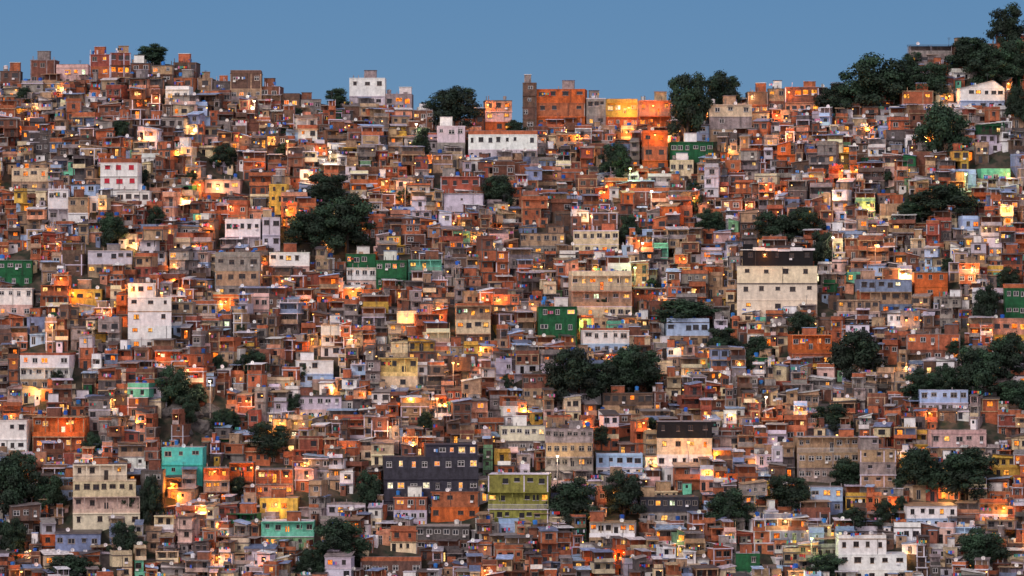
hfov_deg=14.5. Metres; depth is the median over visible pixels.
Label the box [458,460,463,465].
window
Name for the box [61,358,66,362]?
window
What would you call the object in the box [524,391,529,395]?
window
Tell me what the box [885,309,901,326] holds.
house
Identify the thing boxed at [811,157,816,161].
window
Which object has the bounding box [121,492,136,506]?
tree
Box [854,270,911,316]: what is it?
house
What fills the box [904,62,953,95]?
tree
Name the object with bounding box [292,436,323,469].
house
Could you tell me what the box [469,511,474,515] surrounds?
window
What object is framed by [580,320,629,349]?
house
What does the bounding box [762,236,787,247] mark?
house
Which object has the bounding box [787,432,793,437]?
window
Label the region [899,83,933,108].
house
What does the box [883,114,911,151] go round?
house
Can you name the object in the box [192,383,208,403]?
tree
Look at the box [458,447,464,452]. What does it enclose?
window
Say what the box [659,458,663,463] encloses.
window
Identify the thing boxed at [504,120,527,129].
tree
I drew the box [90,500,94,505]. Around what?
window
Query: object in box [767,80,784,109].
house
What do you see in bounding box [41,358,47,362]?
window
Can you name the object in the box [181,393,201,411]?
tree
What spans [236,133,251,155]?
house
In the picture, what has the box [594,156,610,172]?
house
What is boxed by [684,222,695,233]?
house
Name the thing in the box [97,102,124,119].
house
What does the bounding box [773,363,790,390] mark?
house
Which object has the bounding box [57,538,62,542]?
window
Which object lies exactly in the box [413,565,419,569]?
window
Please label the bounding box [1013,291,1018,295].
window
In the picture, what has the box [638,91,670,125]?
house
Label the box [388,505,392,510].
window
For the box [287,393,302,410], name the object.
tree
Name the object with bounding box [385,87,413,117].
house
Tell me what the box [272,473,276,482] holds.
door
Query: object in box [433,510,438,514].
window
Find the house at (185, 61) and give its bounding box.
[173,53,200,77]
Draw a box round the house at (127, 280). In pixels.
[124,274,152,291]
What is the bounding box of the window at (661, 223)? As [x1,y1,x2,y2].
[659,221,664,225]
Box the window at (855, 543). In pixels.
[853,541,858,546]
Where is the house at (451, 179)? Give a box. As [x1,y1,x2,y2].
[441,167,481,192]
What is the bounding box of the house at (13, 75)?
[0,62,22,85]
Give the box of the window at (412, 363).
[410,361,415,365]
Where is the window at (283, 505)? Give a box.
[281,503,286,507]
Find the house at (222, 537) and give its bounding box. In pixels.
[216,531,249,552]
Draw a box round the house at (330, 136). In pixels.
[323,121,347,149]
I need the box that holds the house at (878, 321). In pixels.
[869,317,890,333]
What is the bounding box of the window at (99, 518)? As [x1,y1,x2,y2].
[97,516,101,521]
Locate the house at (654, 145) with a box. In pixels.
[641,127,667,167]
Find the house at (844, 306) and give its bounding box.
[837,290,879,316]
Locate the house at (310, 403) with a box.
[298,387,341,414]
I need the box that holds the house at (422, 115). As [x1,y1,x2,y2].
[413,103,434,130]
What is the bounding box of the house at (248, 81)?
[230,70,262,102]
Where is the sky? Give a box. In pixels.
[0,0,1023,127]
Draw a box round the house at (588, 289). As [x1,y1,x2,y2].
[568,269,631,317]
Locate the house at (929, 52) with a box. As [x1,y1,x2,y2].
[907,42,951,64]
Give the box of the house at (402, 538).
[390,515,419,553]
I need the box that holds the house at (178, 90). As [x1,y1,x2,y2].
[165,78,192,100]
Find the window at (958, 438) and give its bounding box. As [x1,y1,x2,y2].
[956,436,962,441]
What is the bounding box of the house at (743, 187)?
[729,177,755,198]
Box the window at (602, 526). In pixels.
[598,525,603,530]
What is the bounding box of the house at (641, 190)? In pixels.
[628,176,654,209]
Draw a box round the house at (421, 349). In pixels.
[407,335,435,361]
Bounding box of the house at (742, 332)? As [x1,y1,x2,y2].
[737,319,756,343]
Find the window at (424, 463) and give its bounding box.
[422,461,426,466]
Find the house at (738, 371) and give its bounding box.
[731,367,757,405]
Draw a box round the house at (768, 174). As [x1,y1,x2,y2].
[754,168,779,183]
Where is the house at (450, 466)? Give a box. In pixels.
[382,441,478,516]
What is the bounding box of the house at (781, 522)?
[778,513,806,528]
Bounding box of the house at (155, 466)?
[141,459,165,515]
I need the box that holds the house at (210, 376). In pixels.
[205,370,217,403]
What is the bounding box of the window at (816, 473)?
[814,471,819,475]
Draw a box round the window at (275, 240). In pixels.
[273,238,278,242]
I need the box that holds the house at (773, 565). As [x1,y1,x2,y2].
[760,563,776,575]
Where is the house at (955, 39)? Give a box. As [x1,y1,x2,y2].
[949,37,974,65]
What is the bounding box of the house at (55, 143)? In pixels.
[49,138,70,158]
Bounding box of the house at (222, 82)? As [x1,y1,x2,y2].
[213,75,229,89]
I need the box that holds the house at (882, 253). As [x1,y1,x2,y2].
[866,244,889,265]
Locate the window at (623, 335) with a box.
[621,333,626,337]
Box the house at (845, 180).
[836,178,855,203]
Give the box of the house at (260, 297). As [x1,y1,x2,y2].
[245,286,271,314]
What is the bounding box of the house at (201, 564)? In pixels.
[184,551,213,575]
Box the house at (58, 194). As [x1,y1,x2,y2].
[48,180,69,225]
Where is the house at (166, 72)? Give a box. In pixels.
[151,61,173,84]
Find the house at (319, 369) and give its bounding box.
[295,352,333,386]
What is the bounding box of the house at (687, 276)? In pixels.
[679,270,709,298]
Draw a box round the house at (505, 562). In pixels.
[496,554,526,575]
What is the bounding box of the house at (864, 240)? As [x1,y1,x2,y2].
[858,232,884,265]
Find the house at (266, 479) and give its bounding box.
[254,466,293,499]
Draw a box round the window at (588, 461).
[586,459,591,463]
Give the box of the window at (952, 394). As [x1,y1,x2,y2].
[950,392,956,396]
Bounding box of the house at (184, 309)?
[172,300,195,324]
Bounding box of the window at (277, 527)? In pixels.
[275,525,280,529]
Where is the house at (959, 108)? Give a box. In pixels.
[947,104,965,114]
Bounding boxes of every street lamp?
[50,324,52,352]
[208,380,210,417]
[286,140,287,172]
[556,455,558,481]
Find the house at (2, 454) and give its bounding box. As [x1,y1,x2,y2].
[0,451,6,490]
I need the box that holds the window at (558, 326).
[556,324,561,328]
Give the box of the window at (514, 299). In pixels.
[512,297,517,301]
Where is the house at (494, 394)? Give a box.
[487,386,507,416]
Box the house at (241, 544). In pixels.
[218,537,250,559]
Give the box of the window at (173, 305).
[172,304,178,309]
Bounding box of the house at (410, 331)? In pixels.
[398,326,416,339]
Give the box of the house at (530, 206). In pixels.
[519,196,548,227]
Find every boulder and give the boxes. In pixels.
[161,408,170,417]
[167,404,181,417]
[190,419,211,434]
[194,407,203,418]
[202,403,219,417]
[205,429,214,435]
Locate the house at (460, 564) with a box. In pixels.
[452,560,467,575]
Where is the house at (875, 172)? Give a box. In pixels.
[857,156,884,192]
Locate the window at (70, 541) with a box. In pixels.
[68,539,74,543]
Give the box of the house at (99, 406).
[88,396,112,430]
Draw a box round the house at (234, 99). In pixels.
[231,95,257,110]
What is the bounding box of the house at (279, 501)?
[260,488,299,518]
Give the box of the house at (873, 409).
[858,405,879,424]
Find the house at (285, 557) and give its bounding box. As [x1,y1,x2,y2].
[273,554,296,575]
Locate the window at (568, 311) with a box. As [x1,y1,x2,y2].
[567,310,574,313]
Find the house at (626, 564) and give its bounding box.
[614,554,633,575]
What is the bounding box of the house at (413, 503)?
[393,486,427,523]
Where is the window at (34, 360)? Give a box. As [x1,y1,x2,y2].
[32,358,37,362]
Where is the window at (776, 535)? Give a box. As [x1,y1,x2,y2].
[774,533,779,537]
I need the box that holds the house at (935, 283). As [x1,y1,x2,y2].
[912,267,947,300]
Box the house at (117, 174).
[100,155,141,196]
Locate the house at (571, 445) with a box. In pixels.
[545,421,593,479]
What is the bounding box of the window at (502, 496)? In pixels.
[499,495,504,500]
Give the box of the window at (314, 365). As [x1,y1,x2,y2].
[312,363,317,367]
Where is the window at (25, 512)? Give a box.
[23,510,28,514]
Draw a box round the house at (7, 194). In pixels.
[1,187,15,211]
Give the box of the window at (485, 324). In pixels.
[483,322,488,326]
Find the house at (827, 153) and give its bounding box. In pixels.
[808,139,838,172]
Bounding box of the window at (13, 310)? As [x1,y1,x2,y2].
[11,308,16,312]
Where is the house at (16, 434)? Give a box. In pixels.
[0,410,31,453]
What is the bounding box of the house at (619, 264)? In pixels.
[605,256,630,270]
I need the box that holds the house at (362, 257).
[346,246,375,269]
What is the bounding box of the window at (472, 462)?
[470,460,476,465]
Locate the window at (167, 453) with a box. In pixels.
[165,451,171,455]
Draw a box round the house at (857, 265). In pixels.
[844,258,870,282]
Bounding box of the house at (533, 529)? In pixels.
[527,519,558,546]
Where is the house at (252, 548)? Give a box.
[243,543,277,563]
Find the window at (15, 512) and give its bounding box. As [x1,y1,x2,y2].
[13,510,19,515]
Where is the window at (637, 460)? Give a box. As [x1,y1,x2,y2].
[635,458,640,462]
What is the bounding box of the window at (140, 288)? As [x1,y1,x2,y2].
[138,286,143,290]
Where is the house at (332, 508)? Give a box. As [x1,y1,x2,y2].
[326,499,366,515]
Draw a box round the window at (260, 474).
[258,472,264,476]
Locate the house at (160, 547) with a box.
[144,543,177,562]
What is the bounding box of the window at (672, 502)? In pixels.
[670,500,674,505]
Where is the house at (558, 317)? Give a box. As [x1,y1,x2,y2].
[536,297,576,345]
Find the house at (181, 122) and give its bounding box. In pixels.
[160,114,189,136]
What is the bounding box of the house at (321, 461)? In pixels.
[302,452,332,484]
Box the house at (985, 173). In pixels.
[976,168,1010,180]
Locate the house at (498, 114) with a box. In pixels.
[483,96,511,129]
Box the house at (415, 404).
[400,395,429,419]
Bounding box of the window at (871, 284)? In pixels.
[869,282,874,286]
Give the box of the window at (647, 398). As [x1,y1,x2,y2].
[645,396,650,400]
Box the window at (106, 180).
[104,178,109,182]
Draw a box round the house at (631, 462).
[595,452,642,473]
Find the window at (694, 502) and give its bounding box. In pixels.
[692,500,696,505]
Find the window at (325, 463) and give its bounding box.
[323,461,328,465]
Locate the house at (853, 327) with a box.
[846,317,869,332]
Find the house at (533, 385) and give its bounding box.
[522,369,569,404]
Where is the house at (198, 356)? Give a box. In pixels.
[180,346,212,371]
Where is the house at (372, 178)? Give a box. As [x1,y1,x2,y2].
[353,174,377,193]
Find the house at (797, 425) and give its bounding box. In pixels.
[784,411,807,441]
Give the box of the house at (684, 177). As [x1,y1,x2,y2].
[674,171,689,186]
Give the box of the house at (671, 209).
[655,201,683,229]
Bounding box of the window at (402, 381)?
[400,379,405,383]
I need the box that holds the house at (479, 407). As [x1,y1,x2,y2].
[460,397,487,428]
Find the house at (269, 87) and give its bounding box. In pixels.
[261,78,283,98]
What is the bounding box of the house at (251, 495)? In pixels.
[239,483,259,511]
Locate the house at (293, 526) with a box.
[261,511,314,549]
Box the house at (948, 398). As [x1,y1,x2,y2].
[917,389,967,408]
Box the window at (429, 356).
[427,354,433,358]
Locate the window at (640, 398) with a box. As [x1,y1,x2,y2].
[638,396,643,400]
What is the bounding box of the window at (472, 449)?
[470,447,474,452]
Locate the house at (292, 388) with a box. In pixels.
[286,382,302,414]
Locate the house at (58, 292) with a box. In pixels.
[40,269,71,314]
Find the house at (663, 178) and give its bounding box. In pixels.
[648,170,672,186]
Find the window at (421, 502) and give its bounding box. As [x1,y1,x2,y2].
[419,500,424,504]
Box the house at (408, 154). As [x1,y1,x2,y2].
[399,146,424,174]
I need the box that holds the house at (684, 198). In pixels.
[668,185,693,218]
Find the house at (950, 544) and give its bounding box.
[940,537,956,566]
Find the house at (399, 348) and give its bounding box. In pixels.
[385,339,410,356]
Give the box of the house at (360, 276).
[346,263,375,288]
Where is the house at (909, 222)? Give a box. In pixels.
[892,214,916,239]
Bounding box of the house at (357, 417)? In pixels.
[340,412,363,430]
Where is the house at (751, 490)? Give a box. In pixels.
[738,479,766,525]
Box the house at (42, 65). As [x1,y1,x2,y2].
[30,51,59,80]
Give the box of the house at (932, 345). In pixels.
[906,324,959,356]
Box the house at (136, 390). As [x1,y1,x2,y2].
[127,381,154,415]
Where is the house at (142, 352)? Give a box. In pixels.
[134,337,157,366]
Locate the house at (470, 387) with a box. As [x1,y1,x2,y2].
[460,375,480,398]
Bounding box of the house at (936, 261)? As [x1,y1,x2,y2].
[919,241,944,271]
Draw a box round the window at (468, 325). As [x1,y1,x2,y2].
[466,323,471,327]
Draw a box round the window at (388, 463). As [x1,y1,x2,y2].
[386,461,391,466]
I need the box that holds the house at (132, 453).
[117,441,146,469]
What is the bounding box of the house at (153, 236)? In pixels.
[139,226,167,265]
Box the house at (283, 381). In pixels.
[267,373,294,389]
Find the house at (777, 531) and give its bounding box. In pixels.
[761,512,790,540]
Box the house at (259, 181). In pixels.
[249,169,275,193]
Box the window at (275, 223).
[273,221,278,225]
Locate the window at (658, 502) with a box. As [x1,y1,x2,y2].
[656,500,660,505]
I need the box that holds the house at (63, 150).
[56,135,79,159]
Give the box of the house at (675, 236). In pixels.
[665,225,688,263]
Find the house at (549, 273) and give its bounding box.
[529,267,555,290]
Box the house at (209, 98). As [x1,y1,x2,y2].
[196,90,222,114]
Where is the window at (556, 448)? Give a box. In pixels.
[554,446,559,450]
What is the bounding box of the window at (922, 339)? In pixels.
[920,337,925,341]
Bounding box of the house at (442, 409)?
[425,402,448,434]
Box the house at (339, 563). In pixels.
[324,551,354,575]
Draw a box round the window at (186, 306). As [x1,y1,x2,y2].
[184,304,188,309]
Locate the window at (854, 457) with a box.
[852,455,857,459]
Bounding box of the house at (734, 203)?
[720,196,743,219]
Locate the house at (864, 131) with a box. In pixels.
[852,123,871,142]
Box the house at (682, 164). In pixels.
[670,153,693,178]
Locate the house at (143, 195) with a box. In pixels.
[116,184,152,209]
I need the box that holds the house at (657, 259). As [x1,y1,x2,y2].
[652,234,669,264]
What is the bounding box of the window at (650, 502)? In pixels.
[648,500,653,504]
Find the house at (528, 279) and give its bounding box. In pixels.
[516,263,543,300]
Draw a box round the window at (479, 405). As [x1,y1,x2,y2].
[477,403,483,407]
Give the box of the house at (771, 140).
[763,135,781,150]
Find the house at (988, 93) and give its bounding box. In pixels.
[953,80,1004,107]
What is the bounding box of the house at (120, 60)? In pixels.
[110,46,130,77]
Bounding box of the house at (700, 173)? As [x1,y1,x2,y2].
[697,162,722,190]
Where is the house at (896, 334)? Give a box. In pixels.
[884,323,910,348]
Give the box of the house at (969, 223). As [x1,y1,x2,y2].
[957,215,977,233]
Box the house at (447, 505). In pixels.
[431,482,479,521]
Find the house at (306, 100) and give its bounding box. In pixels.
[300,92,320,114]
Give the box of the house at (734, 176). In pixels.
[729,172,745,192]
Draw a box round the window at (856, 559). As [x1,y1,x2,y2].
[854,557,860,562]
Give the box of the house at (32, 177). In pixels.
[12,163,49,188]
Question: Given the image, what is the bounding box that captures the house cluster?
[0,34,1023,575]
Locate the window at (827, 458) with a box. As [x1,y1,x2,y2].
[825,456,830,460]
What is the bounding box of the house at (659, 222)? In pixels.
[642,209,667,242]
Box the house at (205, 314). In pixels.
[197,310,222,325]
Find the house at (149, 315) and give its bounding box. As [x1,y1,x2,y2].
[127,278,171,346]
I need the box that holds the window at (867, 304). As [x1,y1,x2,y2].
[865,302,870,306]
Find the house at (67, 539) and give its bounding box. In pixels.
[55,528,101,551]
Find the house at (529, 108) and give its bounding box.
[522,74,536,129]
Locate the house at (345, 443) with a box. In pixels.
[337,438,361,455]
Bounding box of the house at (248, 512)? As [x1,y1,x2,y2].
[227,502,260,523]
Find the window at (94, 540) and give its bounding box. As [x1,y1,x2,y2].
[92,538,96,543]
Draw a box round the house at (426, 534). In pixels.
[416,520,470,553]
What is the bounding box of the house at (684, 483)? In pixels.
[672,462,699,494]
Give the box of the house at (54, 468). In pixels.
[41,464,66,476]
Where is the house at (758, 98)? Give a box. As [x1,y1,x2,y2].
[745,83,767,111]
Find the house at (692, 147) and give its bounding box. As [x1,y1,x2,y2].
[668,133,712,162]
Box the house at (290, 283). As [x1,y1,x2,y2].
[281,277,296,295]
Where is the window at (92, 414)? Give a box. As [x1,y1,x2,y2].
[90,412,95,416]
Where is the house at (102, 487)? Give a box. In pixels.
[73,457,139,530]
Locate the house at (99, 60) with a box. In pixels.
[90,46,109,78]
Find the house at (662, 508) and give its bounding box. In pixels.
[637,486,698,522]
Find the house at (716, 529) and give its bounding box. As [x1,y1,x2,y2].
[705,524,725,546]
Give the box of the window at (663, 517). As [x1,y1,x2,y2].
[661,515,667,519]
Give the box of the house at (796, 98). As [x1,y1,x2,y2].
[785,81,818,111]
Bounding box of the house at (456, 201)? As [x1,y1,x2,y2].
[443,189,483,211]
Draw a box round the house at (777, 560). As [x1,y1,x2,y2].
[771,540,797,564]
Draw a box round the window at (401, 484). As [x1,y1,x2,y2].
[398,482,403,487]
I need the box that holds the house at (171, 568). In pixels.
[160,561,188,575]
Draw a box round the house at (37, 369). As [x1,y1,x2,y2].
[20,352,75,387]
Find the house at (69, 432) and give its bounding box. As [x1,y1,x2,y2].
[32,407,89,452]
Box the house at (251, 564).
[244,561,261,571]
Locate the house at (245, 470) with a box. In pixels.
[229,458,255,499]
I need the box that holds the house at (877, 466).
[857,436,895,497]
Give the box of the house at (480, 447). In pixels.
[476,442,502,457]
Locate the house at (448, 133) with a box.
[436,117,464,155]
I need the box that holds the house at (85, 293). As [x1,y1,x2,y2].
[71,279,103,306]
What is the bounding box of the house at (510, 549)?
[495,544,523,569]
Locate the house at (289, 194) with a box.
[281,189,307,226]
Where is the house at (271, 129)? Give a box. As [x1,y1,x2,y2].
[265,123,287,163]
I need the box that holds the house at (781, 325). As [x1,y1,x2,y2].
[763,318,787,345]
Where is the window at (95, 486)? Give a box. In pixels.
[93,484,98,489]
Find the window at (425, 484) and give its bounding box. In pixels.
[423,482,429,487]
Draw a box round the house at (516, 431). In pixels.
[499,415,544,448]
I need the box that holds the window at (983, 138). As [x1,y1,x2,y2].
[981,136,986,140]
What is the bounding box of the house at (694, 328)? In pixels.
[664,316,709,344]
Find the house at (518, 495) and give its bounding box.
[488,469,551,525]
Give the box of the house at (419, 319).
[414,305,440,337]
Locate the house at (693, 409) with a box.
[675,395,699,419]
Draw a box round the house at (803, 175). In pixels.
[785,170,808,190]
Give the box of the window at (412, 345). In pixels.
[410,343,414,348]
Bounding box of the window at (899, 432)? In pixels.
[897,430,902,434]
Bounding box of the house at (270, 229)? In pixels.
[262,210,279,251]
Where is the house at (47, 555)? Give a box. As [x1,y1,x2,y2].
[39,549,73,575]
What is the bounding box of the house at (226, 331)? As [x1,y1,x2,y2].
[223,328,231,336]
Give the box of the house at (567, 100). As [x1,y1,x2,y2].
[537,80,586,125]
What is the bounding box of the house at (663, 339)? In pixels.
[660,336,675,342]
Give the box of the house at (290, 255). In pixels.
[269,243,309,274]
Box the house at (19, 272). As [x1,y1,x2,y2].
[0,254,33,285]
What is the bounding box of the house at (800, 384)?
[790,367,813,391]
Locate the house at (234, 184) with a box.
[205,174,243,195]
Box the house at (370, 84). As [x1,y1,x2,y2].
[349,70,385,104]
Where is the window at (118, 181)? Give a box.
[116,179,122,183]
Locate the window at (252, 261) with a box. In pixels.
[250,259,256,263]
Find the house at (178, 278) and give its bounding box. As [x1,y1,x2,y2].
[156,272,185,293]
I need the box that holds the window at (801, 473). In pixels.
[799,471,804,475]
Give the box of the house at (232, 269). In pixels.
[215,250,261,293]
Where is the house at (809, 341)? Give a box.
[787,327,831,363]
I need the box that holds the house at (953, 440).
[927,429,986,456]
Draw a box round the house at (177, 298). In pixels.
[166,291,186,301]
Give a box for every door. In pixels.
[93,422,96,429]
[104,470,107,479]
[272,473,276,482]
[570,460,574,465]
[600,281,603,290]
[678,482,681,489]
[830,442,833,451]
[882,253,885,260]
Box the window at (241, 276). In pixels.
[239,274,244,278]
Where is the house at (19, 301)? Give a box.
[0,288,34,317]
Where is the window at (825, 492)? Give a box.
[823,490,829,494]
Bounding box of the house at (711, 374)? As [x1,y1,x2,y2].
[693,367,722,383]
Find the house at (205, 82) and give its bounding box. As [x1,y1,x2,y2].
[197,71,212,90]
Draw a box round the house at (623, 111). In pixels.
[606,99,637,127]
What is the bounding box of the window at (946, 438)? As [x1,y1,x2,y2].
[944,436,949,440]
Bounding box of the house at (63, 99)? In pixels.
[60,85,85,109]
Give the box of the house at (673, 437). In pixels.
[656,417,711,465]
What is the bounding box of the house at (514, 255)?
[507,248,532,276]
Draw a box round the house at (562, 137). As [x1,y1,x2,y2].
[556,125,580,152]
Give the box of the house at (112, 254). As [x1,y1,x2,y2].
[88,244,132,277]
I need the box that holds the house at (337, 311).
[330,308,350,319]
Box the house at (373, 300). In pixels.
[362,295,388,312]
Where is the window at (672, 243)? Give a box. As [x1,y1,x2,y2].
[670,241,675,245]
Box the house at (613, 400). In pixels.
[602,385,653,412]
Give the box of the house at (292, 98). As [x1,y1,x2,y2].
[281,93,301,111]
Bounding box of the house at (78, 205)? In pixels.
[68,189,89,222]
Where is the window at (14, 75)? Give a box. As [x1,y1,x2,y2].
[12,73,17,77]
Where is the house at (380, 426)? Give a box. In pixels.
[371,409,390,438]
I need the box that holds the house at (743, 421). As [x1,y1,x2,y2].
[739,417,761,441]
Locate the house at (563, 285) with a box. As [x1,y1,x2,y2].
[560,276,567,296]
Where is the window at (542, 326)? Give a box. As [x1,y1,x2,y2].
[540,324,547,328]
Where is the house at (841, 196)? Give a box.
[832,183,851,221]
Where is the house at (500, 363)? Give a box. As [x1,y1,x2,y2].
[490,351,521,382]
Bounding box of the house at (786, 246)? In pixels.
[773,238,794,248]
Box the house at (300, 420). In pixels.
[288,414,318,438]
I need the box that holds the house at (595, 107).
[585,90,605,129]
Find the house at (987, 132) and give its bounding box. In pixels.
[975,122,1004,154]
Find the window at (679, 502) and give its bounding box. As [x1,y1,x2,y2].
[677,500,681,505]
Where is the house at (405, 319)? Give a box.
[387,311,416,343]
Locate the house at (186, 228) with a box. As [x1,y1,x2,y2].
[178,225,202,231]
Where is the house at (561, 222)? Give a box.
[545,211,570,233]
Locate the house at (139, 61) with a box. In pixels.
[130,55,152,77]
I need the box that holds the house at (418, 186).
[406,183,430,192]
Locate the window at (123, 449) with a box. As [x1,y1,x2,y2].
[121,447,126,451]
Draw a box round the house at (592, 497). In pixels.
[575,483,596,504]
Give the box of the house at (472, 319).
[455,301,490,340]
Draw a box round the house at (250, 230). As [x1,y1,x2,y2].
[225,219,261,246]
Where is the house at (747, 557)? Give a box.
[735,543,759,572]
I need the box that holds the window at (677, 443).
[675,441,680,445]
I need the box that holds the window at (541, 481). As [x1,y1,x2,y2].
[539,479,544,483]
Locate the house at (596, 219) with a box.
[588,209,617,229]
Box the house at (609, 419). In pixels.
[590,410,619,450]
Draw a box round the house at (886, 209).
[877,194,903,221]
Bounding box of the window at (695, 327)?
[693,325,698,329]
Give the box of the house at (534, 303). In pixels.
[528,295,552,320]
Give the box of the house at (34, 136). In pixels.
[29,117,54,149]
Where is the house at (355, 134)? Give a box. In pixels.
[346,128,373,160]
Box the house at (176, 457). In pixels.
[161,440,206,486]
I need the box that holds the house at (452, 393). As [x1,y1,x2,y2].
[445,385,465,413]
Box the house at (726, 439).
[712,431,737,447]
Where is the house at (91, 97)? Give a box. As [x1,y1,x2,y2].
[85,92,100,106]
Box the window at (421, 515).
[419,513,424,517]
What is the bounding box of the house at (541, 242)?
[519,228,565,252]
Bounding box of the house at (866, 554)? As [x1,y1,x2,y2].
[835,531,906,575]
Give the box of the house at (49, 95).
[32,92,58,109]
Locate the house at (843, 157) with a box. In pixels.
[827,134,848,169]
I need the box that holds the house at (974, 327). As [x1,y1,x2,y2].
[968,316,994,352]
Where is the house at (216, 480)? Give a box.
[203,463,229,502]
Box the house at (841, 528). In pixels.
[832,516,854,535]
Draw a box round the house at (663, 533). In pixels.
[651,524,686,542]
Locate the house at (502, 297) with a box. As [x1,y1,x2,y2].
[491,288,519,324]
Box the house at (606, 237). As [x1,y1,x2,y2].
[573,223,618,251]
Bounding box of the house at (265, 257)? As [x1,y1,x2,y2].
[244,247,270,274]
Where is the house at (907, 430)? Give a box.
[894,417,916,453]
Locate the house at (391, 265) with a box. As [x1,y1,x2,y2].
[376,251,407,288]
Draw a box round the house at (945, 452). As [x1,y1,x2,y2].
[941,450,950,459]
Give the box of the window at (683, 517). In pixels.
[681,515,686,519]
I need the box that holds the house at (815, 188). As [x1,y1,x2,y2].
[809,182,834,198]
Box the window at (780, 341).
[778,339,783,343]
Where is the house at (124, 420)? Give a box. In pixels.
[100,410,129,429]
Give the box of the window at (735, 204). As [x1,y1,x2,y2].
[733,202,738,206]
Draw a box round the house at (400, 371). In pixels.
[378,357,417,392]
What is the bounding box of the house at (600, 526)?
[589,510,636,543]
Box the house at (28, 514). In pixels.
[9,500,40,548]
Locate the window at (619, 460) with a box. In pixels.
[617,458,622,462]
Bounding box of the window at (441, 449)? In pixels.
[439,447,445,451]
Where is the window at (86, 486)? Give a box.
[84,484,89,488]
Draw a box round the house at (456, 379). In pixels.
[441,374,459,385]
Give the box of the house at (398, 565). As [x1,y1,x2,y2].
[360,555,421,575]
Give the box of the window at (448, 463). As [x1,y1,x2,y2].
[446,461,450,466]
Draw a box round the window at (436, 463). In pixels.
[434,461,439,465]
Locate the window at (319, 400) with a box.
[317,398,322,402]
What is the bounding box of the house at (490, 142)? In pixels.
[468,130,537,159]
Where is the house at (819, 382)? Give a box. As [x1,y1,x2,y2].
[809,375,836,401]
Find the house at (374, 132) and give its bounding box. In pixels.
[357,121,383,163]
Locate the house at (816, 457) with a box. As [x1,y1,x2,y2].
[793,429,857,482]
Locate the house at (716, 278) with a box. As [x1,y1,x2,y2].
[704,265,726,297]
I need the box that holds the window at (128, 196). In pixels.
[126,194,131,198]
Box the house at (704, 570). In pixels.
[689,564,718,575]
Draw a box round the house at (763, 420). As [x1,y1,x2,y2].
[760,417,777,425]
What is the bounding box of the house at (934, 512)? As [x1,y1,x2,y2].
[903,502,957,523]
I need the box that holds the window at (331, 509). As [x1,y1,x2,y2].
[329,507,334,511]
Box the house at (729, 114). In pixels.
[707,95,751,141]
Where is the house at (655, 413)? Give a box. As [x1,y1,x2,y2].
[639,409,669,438]
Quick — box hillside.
[0,64,1023,575]
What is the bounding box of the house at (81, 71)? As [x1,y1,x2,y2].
[56,61,89,80]
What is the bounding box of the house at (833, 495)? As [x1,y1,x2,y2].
[809,482,842,514]
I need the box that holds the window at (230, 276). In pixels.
[228,274,233,278]
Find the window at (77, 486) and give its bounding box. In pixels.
[75,484,79,489]
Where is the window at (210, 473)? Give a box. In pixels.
[208,471,213,475]
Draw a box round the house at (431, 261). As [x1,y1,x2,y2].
[408,251,441,279]
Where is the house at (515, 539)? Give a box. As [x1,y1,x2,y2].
[504,534,532,569]
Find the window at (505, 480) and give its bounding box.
[503,478,507,483]
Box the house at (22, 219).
[15,211,26,233]
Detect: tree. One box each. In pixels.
[0,448,44,513]
[0,516,27,558]
[11,283,22,287]
[14,87,33,101]
[34,474,67,516]
[43,554,101,575]
[49,370,64,379]
[79,431,102,452]
[96,211,128,246]
[105,521,137,557]
[112,120,131,136]
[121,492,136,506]
[135,43,168,64]
[135,539,149,555]
[137,474,165,525]
[142,169,149,183]
[147,204,165,223]
[154,364,195,404]
[175,388,188,404]
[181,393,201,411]
[182,402,197,423]
[185,170,197,183]
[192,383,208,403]
[208,143,237,167]
[208,410,228,429]
[212,354,228,373]
[219,408,230,425]
[223,408,241,428]
[229,476,247,498]
[233,349,268,373]
[233,414,241,427]
[235,324,245,330]
[243,421,290,457]
[273,142,290,154]
[280,125,293,133]
[282,205,344,255]
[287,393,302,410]
[293,548,324,574]
[295,107,302,113]
[300,364,310,377]
[306,172,350,206]
[311,516,375,561]
[313,540,328,554]
[321,192,376,253]
[325,88,350,107]
[351,469,382,511]
[395,188,410,202]
[410,126,432,153]
[416,411,433,429]
[421,85,483,128]
[480,174,516,206]
[483,480,487,493]
[500,373,514,387]
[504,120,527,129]
[540,346,604,403]
[544,475,600,527]
[584,358,630,395]
[593,425,610,449]
[597,140,631,178]
[602,469,647,519]
[611,343,668,391]
[619,214,640,239]
[645,278,659,287]
[647,417,655,429]
[652,298,720,323]
[663,71,712,136]
[687,180,700,189]
[690,195,703,211]
[694,208,727,235]
[703,487,757,526]
[704,69,744,103]
[705,326,743,350]
[713,338,729,351]
[742,335,773,356]
[746,352,755,371]
[753,210,797,239]
[761,474,812,509]
[785,311,822,333]
[786,206,825,236]
[802,553,848,575]
[810,230,834,265]
[811,403,853,431]
[812,82,854,113]
[823,329,889,380]
[827,457,859,487]
[837,506,867,527]
[838,51,911,106]
[872,500,899,526]
[882,171,892,184]
[890,202,926,225]
[891,447,944,490]
[892,65,911,97]
[894,495,907,510]
[898,368,944,403]
[900,51,924,71]
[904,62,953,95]
[904,197,918,206]
[907,182,982,217]
[911,100,971,154]
[928,445,1000,499]
[930,364,963,389]
[941,258,952,271]
[942,37,990,71]
[945,341,957,355]
[948,339,964,353]
[954,345,1002,395]
[955,526,1014,568]
[961,43,1022,84]
[971,281,1000,315]
[982,331,1023,379]
[986,2,1023,48]
[996,379,1023,409]
[997,266,1021,287]
[999,38,1023,84]
[1003,84,1023,121]
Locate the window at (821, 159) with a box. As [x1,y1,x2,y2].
[819,157,824,161]
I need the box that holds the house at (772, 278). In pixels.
[737,244,816,319]
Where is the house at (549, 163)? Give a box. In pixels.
[538,155,559,169]

